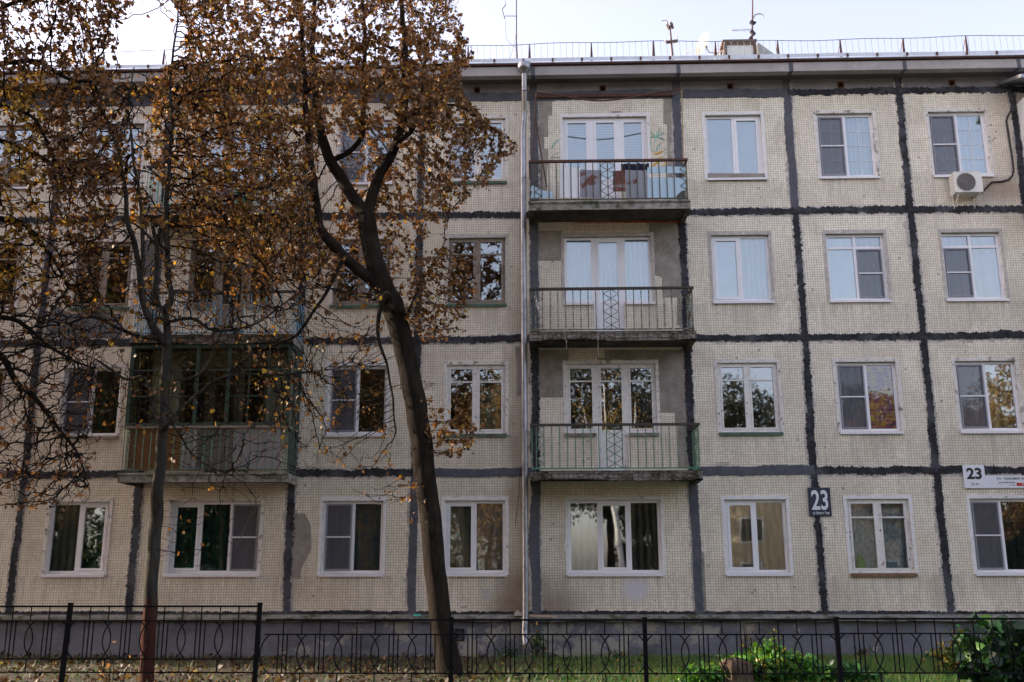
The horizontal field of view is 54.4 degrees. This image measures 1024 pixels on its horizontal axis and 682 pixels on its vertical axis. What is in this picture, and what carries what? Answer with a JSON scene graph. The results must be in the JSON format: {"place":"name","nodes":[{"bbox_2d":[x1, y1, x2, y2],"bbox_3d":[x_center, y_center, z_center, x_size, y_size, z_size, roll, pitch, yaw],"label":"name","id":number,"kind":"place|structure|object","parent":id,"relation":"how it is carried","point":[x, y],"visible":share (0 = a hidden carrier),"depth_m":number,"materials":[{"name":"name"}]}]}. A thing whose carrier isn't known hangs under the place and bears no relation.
{"place":"outdoors","nodes":[
{"label":"outdoors","id":0,"kind":"place"},
{"bbox_2d":[0,656,956,681],"bbox_3d":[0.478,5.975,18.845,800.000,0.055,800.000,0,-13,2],"label":"ground","id":1,"kind":"structure","parent":0,"point":[74,677],"depth_m":16.02,"materials":[{"name":"plant"}]},
{"bbox_2d":[0,0,142,514],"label":"linden tree","id":2,"kind":"object","parent":1,"relation":"on","point":[102,81],"visible":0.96,"depth_m":14.17,"materials":[{"name":"brown plant"}]},
{"bbox_2d":[99,641,130,681],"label":"sapling","id":3,"kind":"object","parent":1,"relation":"on","point":[118,668],"visible":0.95,"depth_m":13.49,"materials":[{"name":"orange plant"}]},
{"bbox_2d":[0,603,262,681],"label":"metal fence","id":4,"kind":"object","parent":1,"relation":"on","point":[63,658],"visible":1,"depth_m":12.34,"materials":[{"name":"black metal"}]},
{"bbox_2d":[41,0,384,681],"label":"linden tree","id":5,"kind":"object","parent":1,"relation":"on","point":[163,422],"visible":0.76,"depth_m":14.89,"materials":[{"name":"brown plant"}]},
{"bbox_2d":[150,0,517,677],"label":"linden tree","id":6,"kind":"object","parent":1,"relation":"on","point":[433,107],"visible":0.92,"depth_m":16.34,"materials":[{"name":"brown plant"}]},
{"bbox_2d":[0,651,938,681],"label":"fallen leaves","id":7,"kind":"object","parent":1,"relation":"on","point":[369,665],"visible":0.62,"depth_m":16.05,"materials":[{"name":"brown plant"}]},
{"bbox_2d":[0,35,1023,656],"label":"apartment building","id":8,"kind":"structure","parent":1,"relation":"on","point":[786,299],"depth_m":20.00,"materials":[{"name":"tile"}]},
{"bbox_2d":[0,365,8,434],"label":"window","id":9,"kind":"structure","parent":8,"relation":"in","point":[2,373],"depth_m":20.37,"materials":[{"name":"paint"}]},
{"bbox_2d":[0,239,24,309],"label":"window","id":10,"kind":"structure","parent":8,"relation":"in","point":[2,258],"depth_m":21.11,"materials":[{"name":"paint"}]},
{"bbox_2d":[0,121,37,188],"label":"window","id":11,"kind":"structure","parent":8,"relation":"in","point":[3,160],"depth_m":21.73,"materials":[{"name":"paint"}]},
{"bbox_2d":[40,497,112,576],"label":"window","id":12,"kind":"structure","parent":8,"relation":"in","point":[80,544],"depth_m":19.76,"materials":[{"name":"white plastic"}]},
{"bbox_2d":[54,363,124,437],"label":"window","id":13,"kind":"structure","parent":8,"relation":"in","point":[115,415],"depth_m":20.36,"materials":[{"name":"white plastic"}]},
{"bbox_2d":[69,238,136,309],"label":"window","id":14,"kind":"structure","parent":8,"relation":"in","point":[106,256],"depth_m":20.95,"materials":[{"name":"paint"}]},
{"bbox_2d":[83,120,147,187],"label":"window","id":15,"kind":"structure","parent":8,"relation":"in","point":[142,124],"depth_m":21.59,"materials":[{"name":"paint"}]},
{"bbox_2d":[162,497,264,576],"bbox_3d":[-5.848,3.861,19.629,1.938,1.538,0.280,0,-13,2],"label":"window","id":16,"kind":"structure","parent":8,"relation":"in","point":[244,560],"depth_m":19.66,"materials":[{"name":"white plastic"}]},
{"bbox_2d":[174,362,271,471],"bbox_3d":[-5.852,1.546,20.182,1.941,2.233,0.279,0,-13,2],"label":"window","id":17,"kind":"structure","parent":8,"relation":"in","point":[218,387],"depth_m":20.33,"materials":[{"name":"paint"}]},
{"bbox_2d":[216,187,231,202],"bbox_3d":[-5.964,-2.996,20.463,0.399,0.460,0.040,0,-13,2],"label":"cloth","id":18,"kind":"object","parent":8,"relation":"hanging from","point":[223,194],"visible":0.04,"depth_m":20.47,"materials":[{"name":"grey fabric"}]},
{"bbox_2d":[183,237,278,333],"bbox_3d":[-5.859,-1.085,20.811,1.942,2.244,0.279,0,-13,2],"label":"window","id":19,"kind":"structure","parent":8,"relation":"in","point":[196,257],"depth_m":20.93,"materials":[{"name":"paint"}]},
{"bbox_2d":[193,118,284,202],"bbox_3d":[-5.858,-3.720,21.440,1.937,2.262,0.279,0,-13,2],"label":"window","id":20,"kind":"structure","parent":8,"relation":"in","point":[224,147],"depth_m":21.56,"materials":[{"name":"paint"}]},
{"bbox_2d":[317,496,386,576],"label":"window","id":21,"kind":"structure","parent":8,"relation":"in","point":[354,528],"depth_m":19.58,"materials":[{"name":"white plastic"}]},
{"bbox_2d":[323,362,390,436],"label":"window","id":22,"kind":"structure","parent":8,"relation":"in","point":[347,429],"depth_m":20.14,"materials":[{"name":"white plastic"}]},
{"bbox_2d":[328,235,393,307],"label":"window","id":23,"kind":"structure","parent":8,"relation":"in","point":[332,303],"depth_m":20.76,"materials":[{"name":"paint"}]},
{"bbox_2d":[334,116,396,184],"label":"window","id":24,"kind":"structure","parent":8,"relation":"in","point":[383,148],"depth_m":21.46,"materials":[{"name":"white plastic"}]},
{"bbox_2d":[441,496,508,576],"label":"window","id":25,"kind":"structure","parent":8,"relation":"in","point":[476,532],"depth_m":19.55,"materials":[{"name":"white plastic"}]},
{"bbox_2d":[442,361,508,436],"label":"window","id":26,"kind":"structure","parent":8,"relation":"in","point":[490,409],"depth_m":20.15,"materials":[{"name":"white paint"}]},
{"bbox_2d":[444,234,508,306],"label":"window","id":27,"kind":"structure","parent":8,"relation":"in","point":[487,238],"depth_m":20.74,"materials":[{"name":"paint"}]},
{"bbox_2d":[447,115,508,183],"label":"window","id":28,"kind":"structure","parent":8,"relation":"in","point":[501,176],"depth_m":21.37,"materials":[{"name":"white paint"}]},
{"bbox_2d":[502,0,517,57],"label":"wire antenna","id":29,"kind":"object","parent":8,"relation":"on","point":[516,29],"visible":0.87,"depth_m":21.70,"materials":[{"name":"metal"}]},
{"bbox_2d":[514,611,521,615],"bbox_3d":[0.133,5.184,18.957,0.175,0.096,0.090,0,-13,2],"label":"brick","id":30,"kind":"object","parent":8,"relation":"on","point":[517,613],"visible":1,"depth_m":18.91,"materials":[{"name":"grey paint"}]},
{"bbox_2d":[515,355,532,526],"bbox_3d":[0.240,1.804,19.814,0.369,3.758,0.044,-2,-14,8],"label":"hanging cable","id":31,"kind":"object","parent":8,"relation":"hanging from","point":[529,444],"visible":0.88,"depth_m":19.64,"materials":[{"name":"black plastic"}]},
{"bbox_2d":[531,185,552,197],"bbox_3d":[0.593,-3.019,20.132,0.465,0.278,0.006,0,-13,2],"label":"plastic sheet","id":32,"kind":"object","parent":8,"relation":"attached to","point":[545,194],"visible":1,"depth_m":20.12,"materials":[{"name":"blue plastic"}]},
{"bbox_2d":[530,614,556,616],"bbox_3d":[0.592,5.223,18.904,0.516,0.070,0.026,0,-13,2],"label":"plank","id":33,"kind":"object","parent":8,"relation":"on","point":[533,615],"visible":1,"depth_m":18.89,"materials":[{"name":"brown wood"}]},
{"bbox_2d":[560,167,581,197],"bbox_3d":[1.200,-3.210,20.157,0.457,0.669,0.006,0,-13,2],"label":"plastic sheet","id":34,"kind":"object","parent":8,"relation":"attached to","point":[573,181],"visible":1,"depth_m":20.16,"materials":[{"name":"white plastic"}]},
{"bbox_2d":[580,169,601,197],"bbox_3d":[1.592,-3.188,20.152,0.457,0.632,0.006,0,-13,2],"label":"metal sheet","id":35,"kind":"object","parent":8,"relation":"attached to","point":[589,181],"visible":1,"depth_m":20.15,"materials":[{"name":"grey paint"}]},
{"bbox_2d":[559,112,650,197],"bbox_3d":[1.982,-3.792,21.179,1.945,2.259,0.200,0,-13,2],"label":"window","id":36,"kind":"structure","parent":8,"relation":"in","point":[587,138],"depth_m":21.35,"materials":[{"name":"white plastic"}]},
{"bbox_2d":[532,89,683,187],"bbox_3d":[1.974,-4.310,20.802,3.108,2.299,0.826,0,-13,2],"label":"clothes drying frame","id":37,"kind":"object","parent":8,"relation":"attached to","point":[626,95],"visible":1,"depth_m":20.62,"materials":[{"name":"metal"}]},
{"bbox_2d":[621,163,648,170],"bbox_3d":[2.533,-3.554,20.484,0.579,0.243,0.070,0,-13,2],"label":"laundry","id":38,"kind":"object","parent":37,"relation":"hanging from","point":[633,166],"visible":0.51,"depth_m":20.49,"materials":[{"name":"black fabric"}]},
{"bbox_2d":[561,232,655,330],"bbox_3d":[1.989,-1.153,20.589,1.936,2.250,0.278,0,-13,2],"label":"window","id":39,"kind":"structure","parent":8,"relation":"in","point":[622,259],"depth_m":20.74,"materials":[{"name":"white plastic"}]},
{"bbox_2d":[562,360,660,470],"bbox_3d":[1.991,1.482,19.959,1.945,2.232,0.278,0,-13,2],"label":"window","id":40,"kind":"structure","parent":8,"relation":"in","point":[640,391],"depth_m":20.03,"materials":[{"name":"white paint"}]},
{"bbox_2d":[564,496,665,575],"bbox_3d":[1.990,3.797,19.406,1.946,1.539,0.279,0,-13,2],"label":"window","id":41,"kind":"structure","parent":8,"relation":"in","point":[583,546],"depth_m":19.47,"materials":[{"name":"white plastic"}]},
{"bbox_2d":[613,170,624,191],"bbox_3d":[2.169,-3.238,20.149,0.259,0.455,0.006,0,-13,2],"label":"metal sheet","id":42,"kind":"object","parent":8,"relation":"attached to","point":[618,180],"visible":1,"depth_m":20.14,"materials":[{"name":"red metal"}]},
{"bbox_2d":[625,170,647,197],"bbox_3d":[2.522,-3.177,20.114,0.449,0.612,0.006,0,-13,2],"label":"metal sheet","id":43,"kind":"object","parent":8,"relation":"attached to","point":[633,183],"visible":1,"depth_m":20.11,"materials":[{"name":"grey paint"}]},
{"bbox_2d":[647,166,685,173],"bbox_3d":[3.128,-3.466,20.160,0.779,0.150,0.006,0,-13,2],"label":"plastic sheet","id":44,"kind":"object","parent":8,"relation":"attached to","point":[663,169],"visible":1,"depth_m":20.16,"materials":[{"name":"blue plastic"}]},
{"bbox_2d":[648,178,685,197],"bbox_3d":[3.121,-3.090,20.072,0.776,0.439,0.006,0,-13,2],"label":"plastic sheet","id":45,"kind":"object","parent":8,"relation":"attached to","point":[670,181],"visible":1,"depth_m":20.07,"materials":[{"name":"blue plastic"}]},
{"bbox_2d":[662,19,677,59],"bbox_3d":[3.526,-6.685,22.189,0.349,1.071,0.084,0,-13,2],"label":"wiring mast","id":46,"kind":"object","parent":8,"relation":"on","point":[670,26],"visible":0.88,"depth_m":22.20,"materials":[{"name":"metal"}]},
{"bbox_2d":[685,32,722,55],"bbox_3d":[4.461,-6.761,23.103,0.456,0.764,1.250,-9,-16,33],"label":"satellite dish","id":47,"kind":"object","parent":8,"relation":"attached to","point":[700,46],"visible":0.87,"depth_m":23.11,"materials":[{"name":"white metal"}]},
{"bbox_2d":[702,111,767,179],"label":"window","id":48,"kind":"structure","parent":8,"relation":"in","point":[732,144],"depth_m":21.25,"materials":[{"name":"white plastic"}]},
{"bbox_2d":[708,231,775,303],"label":"window","id":49,"kind":"structure","parent":8,"relation":"in","point":[739,267],"depth_m":20.64,"materials":[{"name":"white plastic"}]},
{"bbox_2d":[731,0,763,38],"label":"aerial mast","id":50,"kind":"object","parent":8,"relation":"on","point":[752,31],"visible":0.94,"depth_m":23.86,"materials":[{"name":"metal"}]},
{"bbox_2d":[714,359,783,434],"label":"window","id":51,"kind":"structure","parent":8,"relation":"in","point":[746,364],"depth_m":19.92,"materials":[{"name":"white paint"}]},
{"bbox_2d":[721,495,793,575],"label":"window","id":52,"kind":"structure","parent":8,"relation":"in","point":[754,537],"depth_m":19.39,"materials":[{"name":"white plastic"}]},
{"bbox_2d":[807,488,831,515],"bbox_3d":[5.974,3.121,19.329,0.430,0.547,0.016,0,-13,2],"label":"house number sign","id":53,"kind":"object","parent":8,"relation":"attached to","point":[819,500],"visible":1,"depth_m":19.32,"materials":[{"name":"blue metal"}]},
{"bbox_2d":[813,109,880,178],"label":"window","id":54,"kind":"structure","parent":8,"relation":"in","point":[835,133],"depth_m":21.18,"materials":[{"name":"white plastic"}]},
{"bbox_2d":[822,229,892,301],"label":"window","id":55,"kind":"structure","parent":8,"relation":"in","point":[855,271],"depth_m":20.52,"materials":[{"name":"white plastic"}]},
{"bbox_2d":[856,554,864,567],"bbox_3d":[6.731,4.260,19.235,0.180,0.300,0.180,0,-13,2],"label":"bag","id":56,"kind":"object","parent":8,"relation":"in","point":[860,562],"visible":1,"depth_m":19.18,"materials":[{"name":"green plastic"}]},
{"bbox_2d":[832,357,904,433],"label":"window","id":57,"kind":"structure","parent":8,"relation":"in","point":[865,393],"depth_m":19.89,"materials":[{"name":"white plastic"}]},
{"bbox_2d":[843,495,917,576],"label":"window","id":58,"kind":"structure","parent":8,"relation":"in","point":[877,527],"depth_m":19.31,"materials":[{"name":"white paint"}]},
{"bbox_2d":[924,108,994,177],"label":"window","id":59,"kind":"structure","parent":8,"relation":"in","point":[946,138],"depth_m":21.12,"materials":[{"name":"white plastic"}]},
{"bbox_2d":[937,228,1009,300],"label":"window","id":60,"kind":"structure","parent":8,"relation":"in","point":[970,263],"depth_m":20.49,"materials":[{"name":"white plastic"}]},
{"bbox_2d":[962,465,985,487],"bbox_3d":[8.982,2.634,19.344,0.413,0.443,0.016,0,-13,2],"label":"house number plate","id":61,"kind":"object","parent":8,"relation":"attached to","point":[973,476],"visible":1,"depth_m":19.34,"materials":[{"name":"white metal"}]},
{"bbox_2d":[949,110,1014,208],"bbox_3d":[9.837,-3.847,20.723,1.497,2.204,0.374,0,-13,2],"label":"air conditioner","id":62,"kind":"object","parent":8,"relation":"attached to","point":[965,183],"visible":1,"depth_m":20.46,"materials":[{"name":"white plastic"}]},
{"bbox_2d":[951,357,1023,432],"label":"window","id":63,"kind":"structure","parent":8,"relation":"in","point":[985,392],"depth_m":19.86,"materials":[{"name":"white plastic"}]},
{"bbox_2d":[966,494,1023,575],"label":"window","id":64,"kind":"structure","parent":8,"relation":"in","point":[995,522],"depth_m":19.23,"materials":[{"name":"white plastic"}]},
{"bbox_2d":[985,476,1023,487],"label":"street name sign","id":65,"kind":"object","parent":8,"relation":"attached to","point":[1004,481],"visible":1,"depth_m":19.31,"materials":[{"name":"white metal"}]},
{"bbox_2d":[496,642,528,657],"bbox_3d":[-0.028,5.774,18.583,0.601,0.316,0.422,5,-14,-20],"label":"moss clump","id":66,"kind":"object","parent":1,"relation":"on","point":[507,649],"visible":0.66,"depth_m":18.53,"materials":[{"name":"green plant"}]},
{"bbox_2d":[530,622,546,656],"bbox_3d":[0.520,5.612,18.690,0.340,0.674,0.305,-3,-14,13],"label":"climbing plant","id":67,"kind":"object","parent":1,"relation":"on","point":[537,643],"visible":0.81,"depth_m":18.65,"materials":[{"name":"green plant"}]},
{"bbox_2d":[607,649,623,658],"bbox_3d":[1.894,5.705,18.141,0.306,0.238,0.258,-10,-17,36],"label":"weed","id":68,"kind":"object","parent":1,"relation":"on","point":[616,654],"visible":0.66,"depth_m":18.12,"materials":[{"name":"green plant"}]},
{"bbox_2d":[259,617,1023,681],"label":"metal fence","id":69,"kind":"object","parent":1,"relation":"on","point":[837,639],"visible":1,"depth_m":12.13,"materials":[{"name":"black metal"}]},
{"bbox_2d":[675,660,740,681],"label":"weed clump","id":70,"kind":"object","parent":1,"relation":"on","point":[704,677],"visible":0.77,"depth_m":13.30,"materials":[{"name":"green plant"}]},
{"bbox_2d":[717,657,754,681],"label":"tree stump","id":71,"kind":"object","parent":1,"relation":"on","point":[731,665],"visible":0.79,"depth_m":13.22,"materials":[{"name":"brown wood"}]},
{"bbox_2d":[737,622,758,656],"bbox_3d":[4.211,5.373,17.741,0.374,0.688,0.321,-10,-17,37],"label":"dry weed","id":72,"kind":"object","parent":1,"relation":"on","point":[750,640],"visible":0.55,"depth_m":17.75,"materials":[{"name":"green plant"}]},
{"bbox_2d":[712,637,811,681],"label":"weed clump","id":73,"kind":"object","parent":1,"relation":"on","point":[769,665],"visible":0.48,"depth_m":13.53,"materials":[{"name":"green plant"}]},
{"bbox_2d":[762,628,785,650],"bbox_3d":[4.397,5.128,16.708,0.450,0.684,0.346,0,-13,2],"label":"tall weed","id":74,"kind":"object","parent":1,"relation":"on","point":[770,637],"visible":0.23,"depth_m":16.74,"materials":[{"name":"green plant"}]},
{"bbox_2d":[768,651,829,681],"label":"weed clump","id":75,"kind":"object","parent":1,"relation":"on","point":[804,668],"visible":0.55,"depth_m":13.54,"materials":[{"name":"green plant"}]},
{"bbox_2d":[819,659,889,681],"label":"weed clump","id":76,"kind":"object","parent":1,"relation":"on","point":[859,677],"visible":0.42,"depth_m":13.68,"materials":[{"name":"green plant"}]},
{"bbox_2d":[850,643,874,656],"bbox_3d":[6.421,5.694,18.239,0.426,0.290,0.300,-8,-15,29],"label":"weed","id":77,"kind":"object","parent":1,"relation":"on","point":[866,650],"visible":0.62,"depth_m":18.22,"materials":[{"name":"green plant"}]},
{"bbox_2d":[922,624,972,671],"bbox_3d":[6.914,4.715,15.171,1.212,0.769,0.810,3,-14,-11],"label":"yellowing bush","id":78,"kind":"object","parent":1,"relation":"on","point":[948,662],"visible":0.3,"depth_m":15.14,"materials":[{"name":"green plant"}]},
{"bbox_2d":[944,612,1023,681],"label":"leafy bush","id":79,"kind":"object","parent":1,"relation":"on","point":[988,664],"visible":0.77,"depth_m":12.66,"materials":[{"name":"green plant"}]},
{"bbox_2d":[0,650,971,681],"bbox_3d":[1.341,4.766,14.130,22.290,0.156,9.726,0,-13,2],"label":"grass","id":80,"kind":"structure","parent":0,"point":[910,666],"depth_m":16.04,"materials":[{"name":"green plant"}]},
{"bbox_2d":[0,0,1023,69],"label":"sky","id":81,"kind":"structure","parent":0,"point":[551,22],"materials":[{"name":"white"}]}
]}

